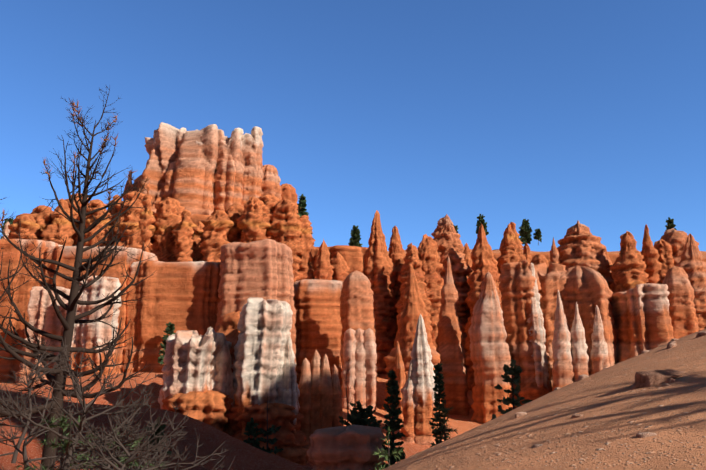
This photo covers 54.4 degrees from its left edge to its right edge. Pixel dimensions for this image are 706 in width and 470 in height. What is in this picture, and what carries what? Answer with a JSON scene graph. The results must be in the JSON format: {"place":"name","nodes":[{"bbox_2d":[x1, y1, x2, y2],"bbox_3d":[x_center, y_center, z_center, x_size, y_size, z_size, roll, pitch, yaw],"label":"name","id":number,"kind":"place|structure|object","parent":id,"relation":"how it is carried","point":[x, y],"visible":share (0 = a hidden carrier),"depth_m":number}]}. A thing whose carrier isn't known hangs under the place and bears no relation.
{"place":"outdoors","nodes":[
{"label":"outdoors","id":0,"kind":"place"},
{"bbox_2d":[0,249,705,469],"bbox_3d":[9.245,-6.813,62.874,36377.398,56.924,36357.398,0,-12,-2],"label":"terrain","id":1,"kind":"structure","parent":0,"point":[613,409],"depth_m":8.45},
{"bbox_2d":[0,87,676,469],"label":"trees","id":2,"kind":"object","parent":1,"relation":"on","point":[62,371],"depth_m":21.23},
{"bbox_2d":[0,122,705,469],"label":"hoodoos","id":3,"kind":"object","parent":1,"relation":"on","point":[252,293],"visible":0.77,"depth_m":89.44},
{"bbox_2d":[0,0,705,251],"label":"sky","id":4,"kind":"structure","parent":0,"point":[552,114]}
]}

